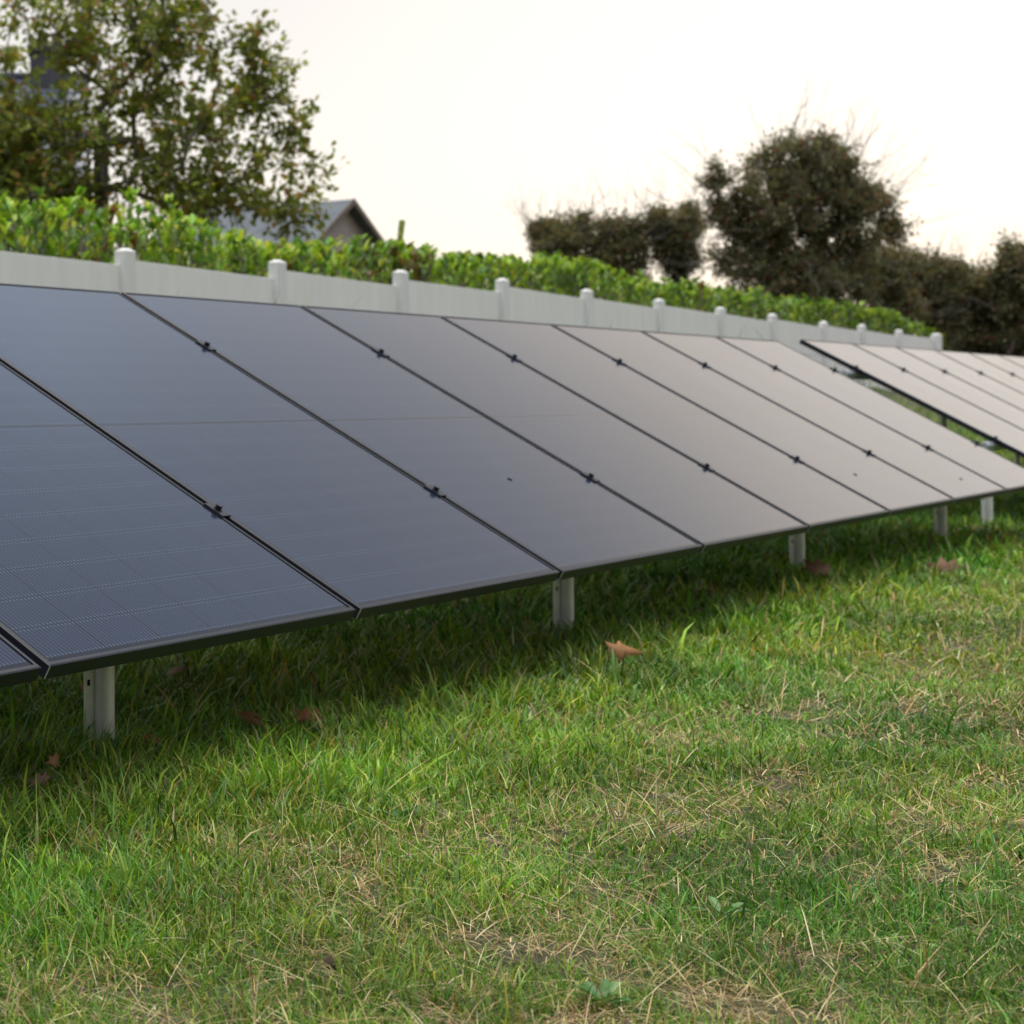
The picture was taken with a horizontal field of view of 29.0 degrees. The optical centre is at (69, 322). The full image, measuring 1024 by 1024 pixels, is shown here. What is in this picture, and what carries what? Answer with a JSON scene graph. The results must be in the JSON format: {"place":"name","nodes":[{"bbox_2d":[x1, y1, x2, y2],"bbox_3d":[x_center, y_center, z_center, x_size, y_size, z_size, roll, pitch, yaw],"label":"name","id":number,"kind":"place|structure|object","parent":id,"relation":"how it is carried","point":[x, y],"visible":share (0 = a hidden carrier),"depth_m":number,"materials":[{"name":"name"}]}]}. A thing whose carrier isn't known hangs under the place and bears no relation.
{"place":"outdoors","nodes":[
{"label":"outdoors","id":0,"kind":"place"},
{"bbox_2d":[0,282,1023,1023],"bbox_3d":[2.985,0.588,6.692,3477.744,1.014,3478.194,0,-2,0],"label":"ground","id":1,"kind":"structure","parent":0,"point":[892,395],"depth_m":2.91,"materials":[{"name":"green plant"}]},
{"bbox_2d":[27,771,51,789],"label":"fallen leaf","id":2,"kind":"object","parent":1,"relation":"on","point":[38,777],"visible":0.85,"depth_m":3.65,"materials":[{"name":"brown plant"}]},
{"bbox_2d":[0,33,91,257],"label":"house","id":3,"kind":"structure","parent":1,"relation":"on","point":[47,80],"depth_m":37.87,"materials":[{"name":"stone"}]},
{"bbox_2d":[45,752,61,767],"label":"fallen leaf","id":4,"kind":"object","parent":1,"relation":"on","point":[53,760],"visible":0.99,"depth_m":3.74,"materials":[{"name":"brown plant"}]},
{"bbox_2d":[139,733,161,746],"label":"fallen leaf","id":5,"kind":"object","parent":1,"relation":"on","point":[149,737],"visible":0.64,"depth_m":4.15,"materials":[{"name":"brown plant"}]},
{"bbox_2d":[0,0,349,242],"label":"oak tree","id":6,"kind":"object","parent":1,"relation":"on","point":[26,164],"visible":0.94,"depth_m":19.77,"materials":[{"name":"green plant"}]},
{"bbox_2d":[165,666,187,675],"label":"fallen leaf","id":7,"kind":"object","parent":1,"relation":"on","point":[174,670],"visible":1,"depth_m":4.84,"materials":[{"name":"brown plant"}]},
{"bbox_2d":[238,711,263,725],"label":"fallen leaf","id":8,"kind":"object","parent":1,"relation":"on","point":[251,716],"visible":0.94,"depth_m":4.37,"materials":[{"name":"brown plant"}]},
{"bbox_2d":[154,198,384,277],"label":"house","id":9,"kind":"structure","parent":1,"relation":"on","point":[348,218],"depth_m":40.37,"materials":[{"name":"stone"}]},
{"bbox_2d":[291,705,325,722],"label":"fallen leaf","id":10,"kind":"object","parent":1,"relation":"on","point":[306,713],"visible":0.68,"depth_m":4.40,"materials":[{"name":"brown plant"}]},
{"bbox_2d":[323,955,336,969],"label":"fallen leaf","id":11,"kind":"object","parent":1,"relation":"on","point":[329,960],"visible":0.98,"depth_m":2.58,"materials":[{"name":"brown plant"}]},
{"bbox_2d":[350,742,387,756],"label":"weed plant","id":12,"kind":"object","parent":1,"relation":"on","point":[374,746],"visible":0.19,"depth_m":4.15,"materials":[{"name":"green plant"}]},
{"bbox_2d":[375,805,415,818],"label":"weed plant","id":13,"kind":"object","parent":1,"relation":"on","point":[395,813],"visible":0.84,"depth_m":3.51,"materials":[{"name":"green plant"}]},
{"bbox_2d":[0,248,941,390],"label":"fence","id":14,"kind":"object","parent":1,"relation":"on","point":[129,273],"depth_m":15.09,"materials":[{"name":"grey concrete"}]},
{"bbox_2d":[0,186,945,382],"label":"laurel hedge","id":15,"kind":"object","parent":1,"relation":"on","point":[66,229],"visible":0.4,"depth_m":15.06,"materials":[{"name":"green plant"}]},
{"bbox_2d":[84,341,982,746],"bbox_3d":[1.425,0.747,6.611,1.143,1.324,11.760,-2,-3,37],"label":"mounting frame","id":16,"kind":"object","parent":1,"relation":"on","point":[100,695],"visible":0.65,"depth_m":5.93,"materials":[{"name":"metal"}]},
{"bbox_2d":[0,634,41,687],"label":"solar panel","id":17,"kind":"object","parent":16,"relation":"attached to","point":[17,666],"visible":1,"depth_m":3.36,"materials":[{"name":"glass"}]},
{"bbox_2d":[0,362,355,678],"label":"solar panel","id":18,"kind":"object","parent":16,"relation":"attached to","point":[113,553],"visible":1,"depth_m":4.09,"materials":[{"name":"glass"}]},
{"bbox_2d":[0,283,559,618],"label":"solar panel","id":19,"kind":"object","parent":16,"relation":"attached to","point":[363,532],"visible":0.97,"depth_m":5.11,"materials":[{"name":"glass"}]},
{"bbox_2d":[121,292,702,579],"bbox_3d":[1.108,0.326,6.154,1.723,0.033,1.132,34,18,33],"label":"solar panel","id":20,"kind":"object","parent":16,"relation":"attached to","point":[565,520],"visible":0.94,"depth_m":6.06,"materials":[{"name":"glass"}]},
{"bbox_2d":[301,305,808,552],"bbox_3d":[1.810,0.362,7.069,1.723,0.030,1.132,33,18,34],"label":"solar panel","id":21,"kind":"object","parent":16,"relation":"attached to","point":[707,509],"visible":0.92,"depth_m":6.99,"materials":[{"name":"glass"}]},
{"bbox_2d":[440,316,889,531],"bbox_3d":[2.513,0.398,7.984,1.723,0.031,1.132,33,18,33],"label":"solar panel","id":22,"kind":"object","parent":16,"relation":"attached to","point":[813,499],"visible":0.92,"depth_m":7.91,"materials":[{"name":"glass"}]},
{"bbox_2d":[551,324,954,516],"bbox_3d":[3.215,0.433,8.899,1.723,0.030,1.132,33,18,34],"label":"solar panel","id":23,"kind":"object","parent":16,"relation":"attached to","point":[893,490],"visible":0.94,"depth_m":8.84,"materials":[{"name":"glass"}]},
{"bbox_2d":[641,331,1006,503],"bbox_3d":[3.917,0.469,9.814,1.723,0.030,1.132,33,18,34],"label":"solar panel","id":24,"kind":"object","parent":16,"relation":"attached to","point":[958,483],"visible":0.93,"depth_m":9.76,"materials":[{"name":"glass"}]},
{"bbox_2d":[715,336,1023,493],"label":"solar panel","id":25,"kind":"object","parent":16,"relation":"attached to","point":[988,464],"visible":0.91,"depth_m":10.69,"materials":[{"name":"glass"}]},
{"bbox_2d":[501,170,623,276],"bbox_3d":[8.952,-0.333,34.039,2.312,4.929,1.960,1,-3,-28],"label":"hawthorn bush","id":26,"kind":"object","parent":1,"relation":"on","point":[549,236],"visible":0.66,"depth_m":33.83,"materials":[{"name":"green plant"}]},
{"bbox_2d":[574,978,632,1002],"bbox_3d":[0.692,0.873,2.453,0.077,0.023,0.080,0,-2,0],"label":"weed plant","id":27,"kind":"object","parent":1,"relation":"on","point":[603,989],"visible":0.94,"depth_m":2.47,"materials":[{"name":"green plant"}]},
{"bbox_2d":[605,640,643,660],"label":"fallen leaf","id":28,"kind":"object","parent":1,"relation":"on","point":[619,648],"visible":0.94,"depth_m":5.24,"materials":[{"name":"brown plant"}]},
{"bbox_2d":[577,161,679,283],"bbox_3d":[10.070,-0.358,34.028,2.158,4.994,2.463,-1,-2,15],"label":"hawthorn bush","id":29,"kind":"object","parent":1,"relation":"on","point":[625,245],"visible":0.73,"depth_m":33.80,"materials":[{"name":"green plant"}]},
{"bbox_2d":[615,153,721,284],"bbox_3d":[10.951,-0.458,33.945,2.071,5.168,2.352,-2,-3,37],"label":"hawthorn bush","id":30,"kind":"object","parent":1,"relation":"on","point":[675,249],"visible":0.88,"depth_m":33.79,"materials":[{"name":"green plant"}]},
{"bbox_2d":[686,895,750,917],"bbox_3d":[1.003,0.897,2.896,0.079,0.025,0.077,2,-3,-38],"label":"weed plant","id":31,"kind":"object","parent":1,"relation":"on","point":[725,908],"visible":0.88,"depth_m":2.90,"materials":[{"name":"green plant"}]},
{"bbox_2d":[634,70,978,326],"bbox_3d":[11.906,-0.971,30.081,4.644,5.895,3.646,1,-2,-26],"label":"hawthorn tree","id":32,"kind":"object","parent":1,"relation":"on","point":[808,185],"visible":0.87,"depth_m":29.74,"materials":[{"name":"green plant"}]},
{"bbox_2d":[800,557,832,576],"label":"fallen leaf","id":33,"kind":"object","parent":1,"relation":"on","point":[816,566],"visible":0.88,"depth_m":7.73,"materials":[{"name":"brown plant"}]},
{"bbox_2d":[853,219,966,331],"bbox_3d":[15.301,0.007,34.893,2.394,4.322,2.686,-1,-2,20],"label":"hedgerow shrub","id":34,"kind":"object","parent":1,"relation":"on","point":[898,291],"visible":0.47,"depth_m":34.59,"materials":[{"name":"green plant"}]},
{"bbox_2d":[841,365,1020,525],"bbox_3d":[8.008,1.071,15.178,1.143,1.344,9.542,-2,-3,37],"label":"mounting frame","id":35,"kind":"object","parent":1,"relation":"on","point":[990,444],"visible":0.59,"depth_m":11.31,"materials":[{"name":"metal"}]},
{"bbox_2d":[799,339,1023,457],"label":"solar panel","id":36,"kind":"object","parent":35,"relation":"attached to","point":[941,402],"visible":1,"depth_m":11.97,"materials":[{"name":"glass"}]},
{"bbox_2d":[852,343,1023,429],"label":"solar panel","id":37,"kind":"object","parent":35,"relation":"attached to","point":[961,389],"visible":0.89,"depth_m":13.04,"materials":[{"name":"glass"}]},
{"bbox_2d":[897,347,1023,410],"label":"solar panel","id":38,"kind":"object","parent":35,"relation":"attached to","point":[985,383],"visible":0.84,"depth_m":14.02,"materials":[{"name":"glass"}]},
{"bbox_2d":[935,350,1023,393],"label":"solar panel","id":39,"kind":"object","parent":35,"relation":"attached to","point":[1006,378],"visible":0.84,"depth_m":14.99,"materials":[{"name":"glass"}]},
{"bbox_2d":[968,352,1023,379],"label":"solar panel","id":40,"kind":"object","parent":35,"relation":"attached to","point":[1005,364],"visible":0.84,"depth_m":15.95,"materials":[{"name":"glass"}]},
{"bbox_2d":[999,355,1023,366],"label":"solar panel","id":41,"kind":"object","parent":35,"relation":"attached to","point":[1018,360],"visible":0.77,"depth_m":16.80,"materials":[{"name":"glass"}]},
{"bbox_2d":[903,223,982,351],"bbox_3d":[16.304,0.094,35.846,2.682,4.226,2.442,2,-3,-45],"label":"hedgerow shrub","id":42,"kind":"object","parent":1,"relation":"on","point":[955,330],"visible":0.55,"depth_m":35.46,"materials":[{"name":"green plant"}]},
{"bbox_2d":[926,556,964,572],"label":"fallen leaf","id":43,"kind":"object","parent":1,"relation":"on","point":[943,564],"visible":0.58,"depth_m":8.26,"materials":[{"name":"brown plant"}]},
{"bbox_2d":[940,227,1005,353],"bbox_3d":[17.474,0.161,36.576,2.338,4.155,2.126,-1,-2,25],"label":"hedgerow shrub","id":44,"kind":"object","parent":1,"relation":"on","point":[973,292],"visible":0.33,"depth_m":36.17,"materials":[{"name":"green plant"}]},
{"bbox_2d":[964,220,1023,356],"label":"hedgerow shrub","id":45,"kind":"object","parent":1,"relation":"on","point":[1007,337],"visible":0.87,"depth_m":35.44,"materials":[{"name":"green plant"}]},
{"bbox_2d":[0,0,1023,350],"label":"sky","id":46,"kind":"structure","parent":0,"point":[436,109],"materials":[{"name":"white"}]}
]}

